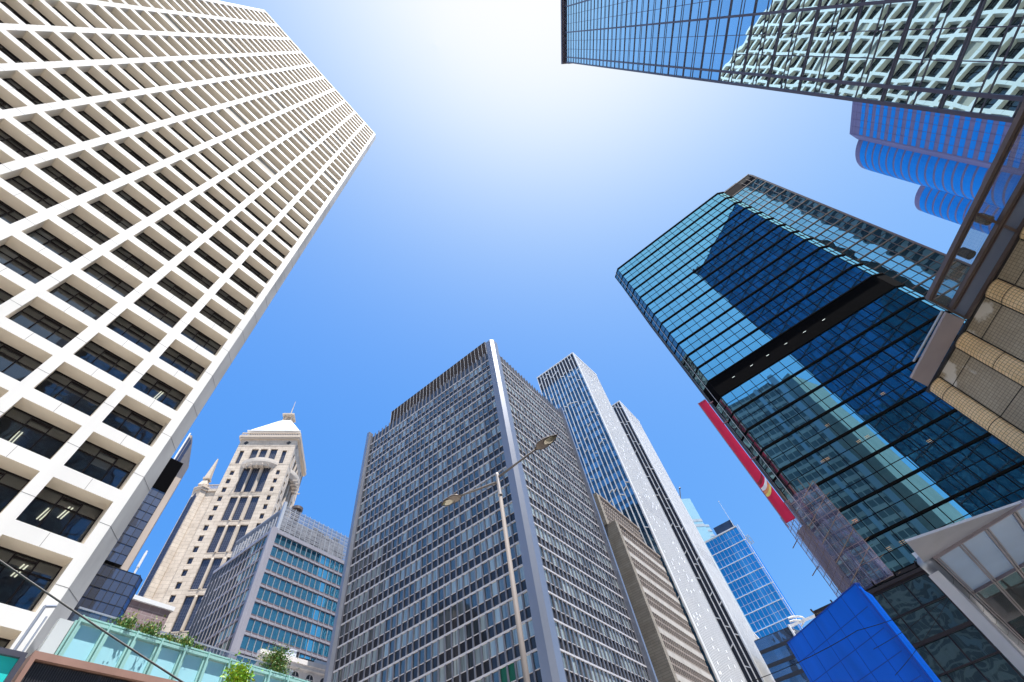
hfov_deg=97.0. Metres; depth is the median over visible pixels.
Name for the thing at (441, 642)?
window
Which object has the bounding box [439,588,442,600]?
window
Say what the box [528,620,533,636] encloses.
window
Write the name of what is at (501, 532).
window
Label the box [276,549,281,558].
window
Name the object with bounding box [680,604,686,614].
window
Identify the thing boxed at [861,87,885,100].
window
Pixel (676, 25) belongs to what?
window
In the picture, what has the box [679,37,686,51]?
window
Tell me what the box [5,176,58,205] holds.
window
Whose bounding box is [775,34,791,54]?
window
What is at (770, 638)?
window
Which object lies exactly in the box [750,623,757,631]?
window
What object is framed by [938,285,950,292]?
rear window
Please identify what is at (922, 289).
rear window
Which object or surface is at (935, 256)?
rear window
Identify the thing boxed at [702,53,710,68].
window
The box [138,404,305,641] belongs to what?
stone tower
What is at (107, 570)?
window
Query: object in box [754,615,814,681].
corner building
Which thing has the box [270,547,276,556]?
window
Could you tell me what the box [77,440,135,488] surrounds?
window
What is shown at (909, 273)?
rear window
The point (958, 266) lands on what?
rear window
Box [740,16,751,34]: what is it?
window
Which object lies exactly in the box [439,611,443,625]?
window
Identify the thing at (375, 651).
window
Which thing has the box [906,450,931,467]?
window
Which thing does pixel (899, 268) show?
rear window
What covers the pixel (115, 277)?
window
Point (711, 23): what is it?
window
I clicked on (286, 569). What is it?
window
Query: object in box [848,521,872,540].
window
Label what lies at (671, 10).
window
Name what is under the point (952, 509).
window
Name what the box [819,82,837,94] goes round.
window
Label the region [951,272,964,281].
rear window
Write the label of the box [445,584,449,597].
window
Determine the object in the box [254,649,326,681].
arcade house
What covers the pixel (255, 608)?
window
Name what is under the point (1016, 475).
window
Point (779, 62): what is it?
window
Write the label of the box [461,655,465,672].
window
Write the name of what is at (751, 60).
window
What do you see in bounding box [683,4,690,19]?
window
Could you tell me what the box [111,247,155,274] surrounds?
window
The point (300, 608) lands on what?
window
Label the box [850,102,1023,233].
striped tower
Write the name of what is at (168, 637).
planter shrub
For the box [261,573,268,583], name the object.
window
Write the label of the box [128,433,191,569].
banded tower
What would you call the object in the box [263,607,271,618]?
window
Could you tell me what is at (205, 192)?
window
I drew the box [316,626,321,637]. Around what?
window
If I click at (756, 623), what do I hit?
window
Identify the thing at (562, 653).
window
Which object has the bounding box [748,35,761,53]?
window
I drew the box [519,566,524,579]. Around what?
window
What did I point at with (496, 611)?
window
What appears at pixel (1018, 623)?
window
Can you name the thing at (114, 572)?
window
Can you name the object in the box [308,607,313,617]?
window
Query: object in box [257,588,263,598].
window
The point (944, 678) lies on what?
window
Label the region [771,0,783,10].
window
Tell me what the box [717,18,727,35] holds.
window
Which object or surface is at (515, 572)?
window
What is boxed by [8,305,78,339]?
window
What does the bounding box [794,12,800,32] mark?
window
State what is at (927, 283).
rear window
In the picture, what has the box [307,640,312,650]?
window
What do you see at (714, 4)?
window
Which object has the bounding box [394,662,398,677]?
window
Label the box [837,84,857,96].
window
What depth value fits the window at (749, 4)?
43.87 m
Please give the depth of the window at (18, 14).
45.46 m
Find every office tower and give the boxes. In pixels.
[0,0,375,657]
[323,340,657,681]
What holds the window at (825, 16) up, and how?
in the mirror glass tower at (964, 58)
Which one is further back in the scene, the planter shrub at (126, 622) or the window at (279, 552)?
the window at (279, 552)
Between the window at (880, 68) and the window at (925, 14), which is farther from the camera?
the window at (880, 68)
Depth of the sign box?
12.68 m
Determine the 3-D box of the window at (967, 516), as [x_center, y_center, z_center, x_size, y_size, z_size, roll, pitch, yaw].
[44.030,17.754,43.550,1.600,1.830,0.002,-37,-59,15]
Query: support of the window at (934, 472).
in the dark glass tower at (790, 328)
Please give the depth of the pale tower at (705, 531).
321.91 m
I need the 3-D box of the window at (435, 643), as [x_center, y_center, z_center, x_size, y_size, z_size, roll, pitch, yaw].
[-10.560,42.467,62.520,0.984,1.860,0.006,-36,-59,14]
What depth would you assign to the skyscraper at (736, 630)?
145.61 m
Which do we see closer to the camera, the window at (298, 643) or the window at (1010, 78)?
the window at (1010, 78)
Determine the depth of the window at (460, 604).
64.34 m
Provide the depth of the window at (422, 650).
63.13 m
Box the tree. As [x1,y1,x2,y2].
[220,650,262,681]
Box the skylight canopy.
[905,499,1023,675]
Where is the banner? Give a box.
[698,399,794,527]
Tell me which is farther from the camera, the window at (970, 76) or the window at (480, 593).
the window at (480, 593)
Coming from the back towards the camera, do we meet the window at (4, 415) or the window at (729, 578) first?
the window at (729, 578)
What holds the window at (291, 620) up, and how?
in the glass office
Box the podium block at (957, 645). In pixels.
[810,560,1023,681]
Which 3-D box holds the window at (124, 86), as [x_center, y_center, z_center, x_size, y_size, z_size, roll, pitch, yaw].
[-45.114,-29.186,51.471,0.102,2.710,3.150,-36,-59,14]
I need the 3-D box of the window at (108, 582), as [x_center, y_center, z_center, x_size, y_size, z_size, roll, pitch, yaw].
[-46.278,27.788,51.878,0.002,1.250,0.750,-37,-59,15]
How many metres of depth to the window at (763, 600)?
170.57 m
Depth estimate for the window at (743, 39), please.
45.54 m
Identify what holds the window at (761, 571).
in the glass tower at (764, 605)
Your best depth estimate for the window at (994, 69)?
25.39 m
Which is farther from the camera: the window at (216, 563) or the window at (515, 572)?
the window at (216, 563)
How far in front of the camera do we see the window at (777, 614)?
165.08 m
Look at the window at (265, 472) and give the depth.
147.43 m
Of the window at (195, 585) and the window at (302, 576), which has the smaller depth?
the window at (302, 576)
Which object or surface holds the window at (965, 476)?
in the dark glass tower at (790, 328)
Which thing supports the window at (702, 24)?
in the mirror glass tower at (964, 58)
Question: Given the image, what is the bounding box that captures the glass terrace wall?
[13,605,309,681]
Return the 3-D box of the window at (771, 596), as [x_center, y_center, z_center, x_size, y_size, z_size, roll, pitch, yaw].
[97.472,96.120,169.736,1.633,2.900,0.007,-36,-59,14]
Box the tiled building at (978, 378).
[926,227,1023,456]
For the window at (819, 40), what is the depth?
36.50 m
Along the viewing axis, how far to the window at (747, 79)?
45.45 m
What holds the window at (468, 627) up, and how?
in the office tower at (425, 593)
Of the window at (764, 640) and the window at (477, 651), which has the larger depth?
the window at (764, 640)
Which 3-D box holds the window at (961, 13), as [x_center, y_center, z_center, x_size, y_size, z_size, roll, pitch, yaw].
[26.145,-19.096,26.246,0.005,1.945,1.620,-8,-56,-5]
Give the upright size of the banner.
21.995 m
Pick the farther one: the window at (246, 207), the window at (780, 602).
the window at (780, 602)
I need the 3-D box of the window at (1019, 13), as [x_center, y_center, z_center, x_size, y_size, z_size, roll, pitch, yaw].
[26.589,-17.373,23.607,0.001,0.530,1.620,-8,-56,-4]
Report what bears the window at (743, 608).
in the glass tower at (764, 605)
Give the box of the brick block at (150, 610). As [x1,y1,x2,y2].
[119,595,174,636]
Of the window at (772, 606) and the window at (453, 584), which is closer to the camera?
the window at (453, 584)
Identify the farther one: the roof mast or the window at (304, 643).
the window at (304, 643)
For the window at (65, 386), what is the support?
in the office tower at (175, 176)
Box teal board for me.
[0,647,27,681]
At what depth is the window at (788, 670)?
111.07 m
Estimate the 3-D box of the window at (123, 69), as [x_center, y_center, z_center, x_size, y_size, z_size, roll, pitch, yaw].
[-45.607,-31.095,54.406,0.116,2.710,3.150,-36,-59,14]
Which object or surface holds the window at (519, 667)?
in the office tower at (425, 593)
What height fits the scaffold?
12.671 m
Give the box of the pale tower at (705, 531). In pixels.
[679,487,752,630]
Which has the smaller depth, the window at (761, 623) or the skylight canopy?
the skylight canopy
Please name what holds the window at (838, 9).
in the mirror glass tower at (964, 58)
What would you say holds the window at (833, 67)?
in the mirror glass tower at (964, 58)
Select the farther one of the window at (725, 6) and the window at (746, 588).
the window at (746, 588)
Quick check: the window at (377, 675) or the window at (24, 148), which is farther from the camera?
the window at (377, 675)
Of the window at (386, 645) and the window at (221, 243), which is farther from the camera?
the window at (386, 645)
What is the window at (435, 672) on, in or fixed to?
in the office tower at (425, 593)
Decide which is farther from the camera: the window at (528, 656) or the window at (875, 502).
the window at (528, 656)
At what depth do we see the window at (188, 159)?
55.16 m
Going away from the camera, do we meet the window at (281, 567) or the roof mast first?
the roof mast
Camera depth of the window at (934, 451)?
48.86 m
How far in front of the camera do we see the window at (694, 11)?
53.03 m
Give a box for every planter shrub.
[108,609,142,629]
[133,615,165,636]
[156,632,176,641]
[173,632,199,648]
[193,644,205,650]
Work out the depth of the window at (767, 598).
170.11 m
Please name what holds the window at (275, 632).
in the glass office
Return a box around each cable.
[0,560,183,681]
[750,630,857,681]
[858,594,945,630]
[874,596,946,648]
[895,598,948,674]
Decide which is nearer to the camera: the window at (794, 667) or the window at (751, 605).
the window at (794, 667)
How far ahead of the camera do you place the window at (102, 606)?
50.25 m
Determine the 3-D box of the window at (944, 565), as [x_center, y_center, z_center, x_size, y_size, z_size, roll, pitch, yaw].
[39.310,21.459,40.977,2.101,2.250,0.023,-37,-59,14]
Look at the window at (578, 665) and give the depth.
55.67 m
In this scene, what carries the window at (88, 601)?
in the dark glass block at (113, 587)
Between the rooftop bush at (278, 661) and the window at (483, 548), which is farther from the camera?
the window at (483, 548)
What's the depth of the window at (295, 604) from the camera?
100.17 m
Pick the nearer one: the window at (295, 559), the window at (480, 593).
the window at (480, 593)
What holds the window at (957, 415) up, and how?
in the dark glass tower at (790, 328)
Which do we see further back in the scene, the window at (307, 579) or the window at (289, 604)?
the window at (307, 579)
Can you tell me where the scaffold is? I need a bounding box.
[779,479,899,596]
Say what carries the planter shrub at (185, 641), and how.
on the glass terrace wall
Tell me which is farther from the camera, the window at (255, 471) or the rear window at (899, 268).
the window at (255, 471)
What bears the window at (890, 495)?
in the dark glass tower at (790, 328)
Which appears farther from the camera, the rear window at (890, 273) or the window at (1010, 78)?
the rear window at (890, 273)
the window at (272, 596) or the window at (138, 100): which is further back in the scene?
the window at (272, 596)
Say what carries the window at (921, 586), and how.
in the podium block at (957, 645)
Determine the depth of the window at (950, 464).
47.24 m
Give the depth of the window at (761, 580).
174.87 m
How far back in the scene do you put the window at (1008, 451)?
44.70 m
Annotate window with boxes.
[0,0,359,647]
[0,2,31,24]
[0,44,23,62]
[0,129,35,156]
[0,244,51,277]
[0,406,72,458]
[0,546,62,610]
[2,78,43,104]
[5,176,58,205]
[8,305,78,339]
[16,38,48,61]
[20,121,64,147]
[26,227,82,258]
[27,4,54,25]
[33,76,69,100]
[34,370,106,415]
[35,486,102,542]
[40,166,86,193]
[43,38,72,59]
[49,282,108,313]
[51,115,89,140]
[52,7,76,26]
[60,74,91,96]
[61,213,109,242]
[67,608,77,620]
[68,39,94,59]
[70,157,110,183]
[72,609,85,620]
[74,9,95,27]
[74,341,135,380]
[75,596,85,607]
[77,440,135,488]
[78,111,111,134]
[81,598,92,608]
[83,72,111,92]
[83,263,134,292]
[83,585,92,596]
[85,612,93,617]
[87,587,99,598]
[89,39,112,58]
[89,600,99,610]
[90,574,99,584]
[91,201,132,227]
[92,614,100,619]
[94,576,106,587]
[95,589,106,600]
[96,149,131,174]
[96,602,106,612]
[97,564,105,573]
[99,616,107,621]
[101,107,130,129]
[101,565,112,576]
[102,578,112,589]
[102,591,113,602]
[104,604,114,614]
[105,71,129,90]
[106,487,164,624]
[107,316,159,351]
[108,568,119,578]
[109,580,119,591]
[109,593,120,604]
[110,606,121,616]
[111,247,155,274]
[112,403,162,445]
[115,190,152,215]
[116,582,126,593]
[116,595,127,606]
[118,143,149,166]
[122,103,147,123]
[123,69,145,87]
[134,295,179,327]
[135,232,174,258]
[137,137,165,159]
[137,181,169,204]
[138,100,163,119]
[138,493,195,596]
[140,372,185,409]
[154,97,176,115]
[155,132,180,151]
[155,173,185,195]
[157,220,191,244]
[157,277,197,306]
[164,346,204,379]
[171,596,194,631]
[172,127,194,146]
[173,165,199,186]
[174,210,205,232]
[177,261,213,288]
[184,596,202,630]
[185,324,220,354]
[187,159,211,177]
[190,200,218,222]
[190,559,210,588]
[196,248,226,273]
[202,305,234,331]
[202,558,222,588]
[204,192,229,212]
[206,526,224,552]
[210,236,238,259]
[211,537,343,654]
[217,288,247,313]
[218,184,240,202]
[218,526,235,551]
[221,498,236,520]
[224,225,248,246]
[230,526,247,551]
[231,274,257,296]
[232,497,247,519]
[234,216,258,235]
[234,468,250,491]
[235,452,243,463]
[240,636,248,648]
[242,261,267,282]
[243,497,258,519]
[244,468,259,491]
[245,207,267,226]
[246,619,254,630]
[247,638,254,650]
[249,450,257,458]
[251,603,259,614]
[252,621,260,633]
[253,640,261,652]
[254,249,276,268]
[255,468,270,491]
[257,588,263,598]
[257,605,264,616]
[259,450,267,456]
[259,623,266,635]
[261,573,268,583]
[262,590,269,600]
[262,642,267,649]
[263,239,284,257]
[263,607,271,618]
[265,625,272,637]
[266,560,272,569]
[267,576,274,586]
[268,592,275,603]
[269,450,277,458]
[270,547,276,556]
[270,610,277,620]
[271,229,291,246]
[271,562,277,571]
[271,627,278,639]
[273,578,279,588]
[274,534,280,543]
[274,594,281,605]
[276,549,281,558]
[276,612,282,623]
[277,564,283,574]
[278,629,284,641]
[279,451,286,462]
[279,580,285,590]
[280,597,286,607]
[281,551,287,561]
[282,614,288,625]
[283,567,289,576]
[284,583,290,592]
[284,632,290,643]
[286,554,292,563]
[286,599,292,609]
[288,569,294,579]
[288,616,294,627]
[290,585,296,594]
[290,634,296,645]
[290,670,299,677]
[291,601,297,611]
[292,556,297,565]
[293,571,299,581]
[293,618,299,629]
[295,587,301,597]
[295,636,301,647]
[297,603,303,614]
[299,573,304,583]
[299,620,305,631]
[301,589,306,599]
[301,638,307,649]
[303,605,308,615]
[304,576,309,585]
[305,622,310,633]
[305,673,313,681]
[306,591,311,601]
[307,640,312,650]
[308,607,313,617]
[310,624,316,635]
[311,593,316,603]
[312,641,318,652]
[313,609,319,620]
[316,595,322,605]
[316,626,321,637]
[318,643,323,654]
[319,612,324,621]
[321,628,326,638]
[322,597,326,607]
[323,645,328,656]
[324,614,329,623]
[326,630,331,640]
[329,616,334,625]
[333,360,649,681]
[355,659,359,672]
[360,656,364,669]
[366,653,370,666]
[372,649,376,663]
[376,673,379,681]
[378,646,382,659]
[382,669,385,681]
[384,642,388,656]
[388,665,392,680]
[390,640,393,653]
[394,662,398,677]
[396,636,399,649]
[400,659,404,674]
[402,633,405,646]
[407,656,410,670]
[408,629,411,643]
[413,652,417,667]
[414,625,418,639]
[415,602,418,614]
[420,622,424,636]
[420,648,423,663]
[421,598,424,610]
[426,645,430,660]
[426,674,429,681]
[427,595,430,607]
[427,619,430,632]
[433,591,436,604]
[433,615,436,629]
[433,641,436,656]
[433,670,436,681]
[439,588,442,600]
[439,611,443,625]
[439,637,443,653]
[440,666,443,681]
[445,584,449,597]
[446,608,449,621]
[446,634,450,649]
[447,663,451,679]
[451,581,455,593]
[452,604,456,618]
[453,630,457,645]
[454,659,458,675]
[457,577,461,589]
[458,600,462,614]
[459,626,464,641]
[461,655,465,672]
[464,573,468,586]
[465,597,469,610]
[466,623,471,638]
[468,651,473,667]
[470,569,474,582]
[471,593,476,607]
[473,619,478,634]
[475,544,479,556]
[475,647,480,664]
[476,565,481,578]
[478,589,483,603]
[480,615,485,630]
[481,540,485,551]
[482,644,488,660]
[483,562,487,574]
[485,586,490,599]
[487,537,491,548]
[487,611,492,626]
[489,558,494,571]
[490,639,495,656]
[492,582,497,595]
[492,671,498,681]
[493,533,498,544]
[494,607,500,622]
[496,554,500,567]
[497,636,503,652]
[498,578,504,591]
[499,529,503,540]
[500,667,507,681]
[501,603,507,618]
[502,551,506,563]
[505,574,510,587]
[505,631,511,648]
[507,525,511,536]
[508,663,515,681]
[509,600,513,614]
[510,547,514,558]
[512,522,516,533]
[512,628,517,644]
[514,570,518,583]
[515,543,520,555]
[516,659,522,677]
[518,595,522,609]
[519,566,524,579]
[522,623,527,639]
[523,592,528,606]
[527,654,532,672]
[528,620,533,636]
[533,651,539,669]
[542,366,716,681]
[561,652,566,668]
[566,0,1023,97]
[566,654,571,670]
[571,657,576,672]
[576,659,581,675]
[600,498,707,670]
[616,193,1023,544]
[661,0,666,7]
[666,23,672,36]
[667,7,673,21]
[670,52,675,65]
[671,37,677,51]
[673,23,679,36]
[674,6,681,20]
[677,53,684,66]
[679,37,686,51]
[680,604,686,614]
[681,22,687,36]
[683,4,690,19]
[685,53,692,66]
[686,37,694,51]
[688,21,696,36]
[688,621,694,632]
[690,3,698,18]
[694,53,701,67]
[696,37,703,52]
[696,639,702,650]
[698,20,706,35]
[700,1,708,17]
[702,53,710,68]
[704,36,713,52]
[704,657,711,670]
[706,19,715,35]
[706,528,760,598]
[709,0,718,16]
[712,54,721,69]
[715,36,724,52]
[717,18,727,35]
[720,0,730,15]
[720,73,728,81]
[721,54,732,70]
[724,36,735,53]
[727,17,738,34]
[730,0,741,14]
[732,74,740,82]
[733,54,744,71]
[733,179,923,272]
[736,35,748,53]
[736,589,742,596]
[737,598,743,606]
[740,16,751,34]
[740,587,746,594]
[740,597,747,605]
[741,606,747,614]
[742,75,753,84]
[743,0,754,13]
[743,585,750,592]
[744,55,757,72]
[744,595,751,603]
[745,604,751,612]
[745,615,752,623]
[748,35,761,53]
[748,583,754,590]
[748,593,754,601]
[749,603,755,610]
[749,613,756,621]
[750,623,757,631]
[751,15,764,33]
[751,572,757,579]
[751,581,757,589]
[752,591,759,599]
[752,601,759,609]
[753,611,760,619]
[754,621,761,629]
[754,639,764,650]
[755,0,767,12]
[755,570,761,578]
[755,579,761,587]
[756,76,768,85]
[756,589,763,597]
[756,599,763,607]
[758,55,772,73]
[758,568,765,576]
[758,609,764,617]
[758,619,765,627]
[759,578,765,585]
[760,588,767,595]
[760,597,767,605]
[760,637,770,648]
[761,607,768,615]
[761,653,772,664]
[762,34,776,54]
[762,617,769,626]
[763,576,769,583]
[763,628,769,635]
[764,586,771,593]
[765,595,771,603]
[765,605,772,614]
[766,13,780,33]
[766,615,773,624]
[766,634,776,645]
[767,626,773,633]
[767,650,777,661]
[768,77,781,87]
[768,584,774,591]
[769,593,775,601]
[769,604,776,612]
[769,666,779,678]
[770,614,777,622]
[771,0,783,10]
[771,56,786,74]
[771,624,778,631]
[772,591,779,599]
[772,632,782,643]
[773,602,781,610]
[773,648,784,659]
[774,612,781,620]
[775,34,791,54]
[775,623,782,629]
[775,664,786,676]
[777,600,785,608]
[778,610,786,618]
[778,630,788,640]
[779,645,789,656]
[780,12,796,32]
[780,621,786,628]
[781,662,792,673]
[782,608,790,616]
[784,627,793,638]
[785,79,798,89]
[785,644,792,654]
[787,659,798,671]
[788,56,805,76]
[789,676,797,681]
[793,33,811,55]
[793,658,801,668]
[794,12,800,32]
[795,673,805,681]
[798,10,815,32]
[800,80,815,91]
[802,672,809,681]
[803,57,822,77]
[808,33,828,55]
[814,8,835,31]
[818,57,827,78]
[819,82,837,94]
[823,57,845,79]
[824,33,833,55]
[824,536,843,559]
[829,32,853,56]
[831,8,840,31]
[834,529,856,547]
[836,6,860,31]
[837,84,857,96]
[837,552,857,576]
[841,58,865,81]
[847,544,871,565]
[848,31,874,57]
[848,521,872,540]
[849,568,870,586]
[850,500,873,519]
[856,4,882,30]
[860,560,885,580]
[861,59,871,82]
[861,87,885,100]
[862,514,886,533]
[862,537,887,558]
[864,493,888,512]
[866,59,895,83]
[868,31,880,57]
[874,30,905,57]
[874,553,901,574]
[874,594,897,618]
[876,507,902,526]
[876,530,902,550]
[877,3,889,29]
[878,465,901,482]
[878,486,903,504]
[882,584,920,614]
[883,1,915,29]
[884,89,909,103]
[884,270,898,277]
[889,60,920,86]
[890,545,916,566]
[891,499,916,518]
[891,523,917,543]
[892,264,906,272]
[892,457,917,474]
[892,478,918,497]
[893,618,918,643]
[894,274,908,282]
[898,30,931,58]
[900,259,915,266]
[902,269,917,277]
[902,608,942,640]
[903,279,918,287]
[904,574,943,603]
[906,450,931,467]
[906,492,933,510]
[907,91,916,104]
[907,471,933,489]
[907,515,934,534]
[908,0,942,28]
[909,254,923,261]
[910,263,926,271]
[911,274,926,282]
[913,60,927,86]
[914,92,944,107]
[914,284,928,293]
[915,646,943,674]
[917,248,932,256]
[919,258,934,266]
[920,61,958,89]
[920,268,936,276]
[920,442,946,459]
[921,423,947,440]
[921,463,949,482]
[921,484,949,503]
[922,279,932,287]
[922,507,951,528]
[923,29,939,58]
[925,597,967,630]
[925,636,969,670]
[927,565,963,586]
[928,252,944,260]
[929,262,940,270]
[931,28,971,59]
[935,0,950,27]
[935,415,962,432]
[935,434,962,451]
[936,295,951,304]
[936,455,964,474]
[936,476,965,495]
[937,499,967,520]
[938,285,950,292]
[938,674,951,681]
[942,0,983,27]
[942,95,975,111]
[942,278,959,287]
[944,289,955,297]
[947,268,957,276]
[948,664,986,681]
[949,625,995,660]
[950,62,990,91]
[950,411,971,424]
[950,426,978,443]
[951,262,966,270]
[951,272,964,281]
[952,447,980,466]
[952,468,981,487]
[954,491,984,512]
[954,514,971,522]
[960,267,969,273]
[962,27,1006,60]
[965,422,986,435]
[966,588,991,611]
[967,439,997,457]
[968,460,998,479]
[970,483,1002,504]
[971,506,990,515]
[972,97,984,112]
[974,615,1023,649]
[974,654,1023,681]
[975,0,1018,26]
[980,63,1000,92]
[981,98,1021,117]
[983,434,1006,449]
[984,452,1015,471]
[986,475,1020,495]
[988,498,1010,509]
[990,63,1023,95]
[994,27,1017,60]
[1001,447,1023,462]
[1001,653,1023,676]
[1004,466,1023,487]
[1005,489,1023,502]
[1009,615,1023,636]
[1010,0,1023,25]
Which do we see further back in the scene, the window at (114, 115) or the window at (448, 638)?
the window at (448, 638)
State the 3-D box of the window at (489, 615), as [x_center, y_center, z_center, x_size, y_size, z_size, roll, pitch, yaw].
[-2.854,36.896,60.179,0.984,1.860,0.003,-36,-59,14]
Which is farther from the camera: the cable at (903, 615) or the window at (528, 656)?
the window at (528, 656)
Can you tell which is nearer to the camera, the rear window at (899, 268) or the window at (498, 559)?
the window at (498, 559)
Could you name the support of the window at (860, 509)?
in the dark glass tower at (790, 328)
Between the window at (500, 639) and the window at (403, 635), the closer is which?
the window at (500, 639)
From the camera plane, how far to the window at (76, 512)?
25.54 m
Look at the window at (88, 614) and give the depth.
49.08 m
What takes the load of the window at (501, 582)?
in the office tower at (425, 593)
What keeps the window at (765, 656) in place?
in the corner building at (775, 651)
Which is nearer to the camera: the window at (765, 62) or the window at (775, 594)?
the window at (765, 62)
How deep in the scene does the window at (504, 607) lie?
59.60 m
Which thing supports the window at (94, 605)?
in the dark glass block at (113, 587)
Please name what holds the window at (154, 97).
in the office tower at (175, 176)
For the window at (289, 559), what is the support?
in the glass office
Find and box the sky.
[128,0,988,626]
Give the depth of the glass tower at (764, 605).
177.76 m
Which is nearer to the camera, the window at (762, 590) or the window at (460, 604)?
the window at (460, 604)
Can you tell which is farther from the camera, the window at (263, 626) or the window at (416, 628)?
the window at (263, 626)
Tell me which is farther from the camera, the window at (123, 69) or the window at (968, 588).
the window at (123, 69)
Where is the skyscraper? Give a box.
[537,352,745,681]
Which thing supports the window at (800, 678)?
in the corner building at (775, 651)
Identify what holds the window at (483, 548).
in the office tower at (425, 593)
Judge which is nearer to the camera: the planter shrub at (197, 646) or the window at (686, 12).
the planter shrub at (197, 646)
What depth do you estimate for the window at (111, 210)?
40.33 m
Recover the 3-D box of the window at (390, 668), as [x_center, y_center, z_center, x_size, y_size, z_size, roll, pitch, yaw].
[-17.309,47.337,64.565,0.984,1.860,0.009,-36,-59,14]
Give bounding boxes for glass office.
[187,501,348,664]
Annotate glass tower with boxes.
[561,0,1023,122]
[614,174,1023,587]
[704,501,803,637]
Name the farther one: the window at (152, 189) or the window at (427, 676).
the window at (427, 676)
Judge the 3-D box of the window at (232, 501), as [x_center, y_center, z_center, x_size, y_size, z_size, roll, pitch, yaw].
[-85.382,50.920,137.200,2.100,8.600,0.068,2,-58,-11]
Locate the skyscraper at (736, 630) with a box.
[611,401,774,681]
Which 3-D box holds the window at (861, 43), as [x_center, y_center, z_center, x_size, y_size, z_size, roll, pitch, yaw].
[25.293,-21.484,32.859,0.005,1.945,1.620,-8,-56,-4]
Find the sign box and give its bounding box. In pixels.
[11,650,178,681]
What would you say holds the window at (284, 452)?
in the stone tower at (264, 474)
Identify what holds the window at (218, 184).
in the office tower at (175, 176)
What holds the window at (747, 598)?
in the glass tower at (764, 605)
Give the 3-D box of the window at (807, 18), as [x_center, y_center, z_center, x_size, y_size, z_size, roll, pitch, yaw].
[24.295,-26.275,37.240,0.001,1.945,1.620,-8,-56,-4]
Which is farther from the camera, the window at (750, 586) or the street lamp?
the window at (750, 586)
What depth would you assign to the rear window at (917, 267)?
65.53 m
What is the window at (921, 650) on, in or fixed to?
in the podium block at (957, 645)
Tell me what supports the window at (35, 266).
in the office tower at (175, 176)
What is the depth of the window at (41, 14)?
48.50 m
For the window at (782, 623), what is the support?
in the glass tower at (764, 605)
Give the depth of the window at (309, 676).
76.97 m
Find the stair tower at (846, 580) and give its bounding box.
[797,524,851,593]
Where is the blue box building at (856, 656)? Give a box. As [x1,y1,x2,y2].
[787,583,940,681]
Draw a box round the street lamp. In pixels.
[441,434,556,681]
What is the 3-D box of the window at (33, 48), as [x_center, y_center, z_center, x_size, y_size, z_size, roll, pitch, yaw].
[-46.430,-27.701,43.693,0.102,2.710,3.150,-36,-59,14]
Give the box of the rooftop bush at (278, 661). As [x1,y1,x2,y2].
[251,638,298,677]
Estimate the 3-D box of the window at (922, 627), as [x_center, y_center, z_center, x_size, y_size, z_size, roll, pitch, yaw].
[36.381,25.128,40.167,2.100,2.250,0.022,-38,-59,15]
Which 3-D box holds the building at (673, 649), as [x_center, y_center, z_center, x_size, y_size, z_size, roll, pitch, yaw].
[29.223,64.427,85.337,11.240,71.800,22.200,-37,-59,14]
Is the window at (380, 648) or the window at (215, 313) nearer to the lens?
the window at (215, 313)
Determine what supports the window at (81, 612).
in the dark glass block at (113, 587)
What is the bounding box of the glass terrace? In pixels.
[910,100,1023,385]
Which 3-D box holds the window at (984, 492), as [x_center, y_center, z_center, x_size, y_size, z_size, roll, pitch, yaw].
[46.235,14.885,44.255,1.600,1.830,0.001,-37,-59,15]
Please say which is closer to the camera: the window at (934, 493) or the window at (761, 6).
the window at (761, 6)
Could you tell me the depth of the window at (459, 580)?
67.20 m
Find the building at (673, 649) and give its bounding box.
[593,493,713,681]
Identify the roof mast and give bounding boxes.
[134,550,147,572]
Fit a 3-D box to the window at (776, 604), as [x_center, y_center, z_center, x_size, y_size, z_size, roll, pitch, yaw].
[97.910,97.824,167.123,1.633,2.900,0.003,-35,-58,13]
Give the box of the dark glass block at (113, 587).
[67,458,182,624]
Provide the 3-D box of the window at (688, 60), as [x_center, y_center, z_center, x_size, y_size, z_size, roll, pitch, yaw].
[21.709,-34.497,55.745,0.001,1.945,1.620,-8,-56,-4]
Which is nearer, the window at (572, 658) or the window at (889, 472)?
the window at (889, 472)
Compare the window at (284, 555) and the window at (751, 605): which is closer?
the window at (284, 555)
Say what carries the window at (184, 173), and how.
in the office tower at (175, 176)
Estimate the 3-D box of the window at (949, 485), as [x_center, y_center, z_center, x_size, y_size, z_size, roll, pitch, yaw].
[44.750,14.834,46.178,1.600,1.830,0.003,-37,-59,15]
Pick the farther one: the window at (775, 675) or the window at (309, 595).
the window at (775, 675)
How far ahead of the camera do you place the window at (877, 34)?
31.85 m
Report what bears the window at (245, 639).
in the glass office
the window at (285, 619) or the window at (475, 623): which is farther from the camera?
the window at (285, 619)
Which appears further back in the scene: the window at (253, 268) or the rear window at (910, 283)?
the rear window at (910, 283)
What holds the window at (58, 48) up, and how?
in the office tower at (175, 176)
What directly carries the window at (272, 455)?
in the stone tower at (264, 474)
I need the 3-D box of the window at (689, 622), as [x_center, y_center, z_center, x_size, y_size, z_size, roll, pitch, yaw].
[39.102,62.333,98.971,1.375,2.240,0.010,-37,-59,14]
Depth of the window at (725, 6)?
47.43 m
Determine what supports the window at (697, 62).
in the mirror glass tower at (964, 58)
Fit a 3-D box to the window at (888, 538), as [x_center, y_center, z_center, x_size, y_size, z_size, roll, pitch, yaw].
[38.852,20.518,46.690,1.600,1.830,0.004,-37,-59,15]
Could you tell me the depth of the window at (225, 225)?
53.03 m
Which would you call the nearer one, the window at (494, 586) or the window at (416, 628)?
the window at (494, 586)
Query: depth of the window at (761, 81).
43.51 m
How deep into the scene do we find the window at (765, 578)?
174.40 m
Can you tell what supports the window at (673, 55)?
in the mirror glass tower at (964, 58)
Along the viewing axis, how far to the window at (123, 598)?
51.96 m

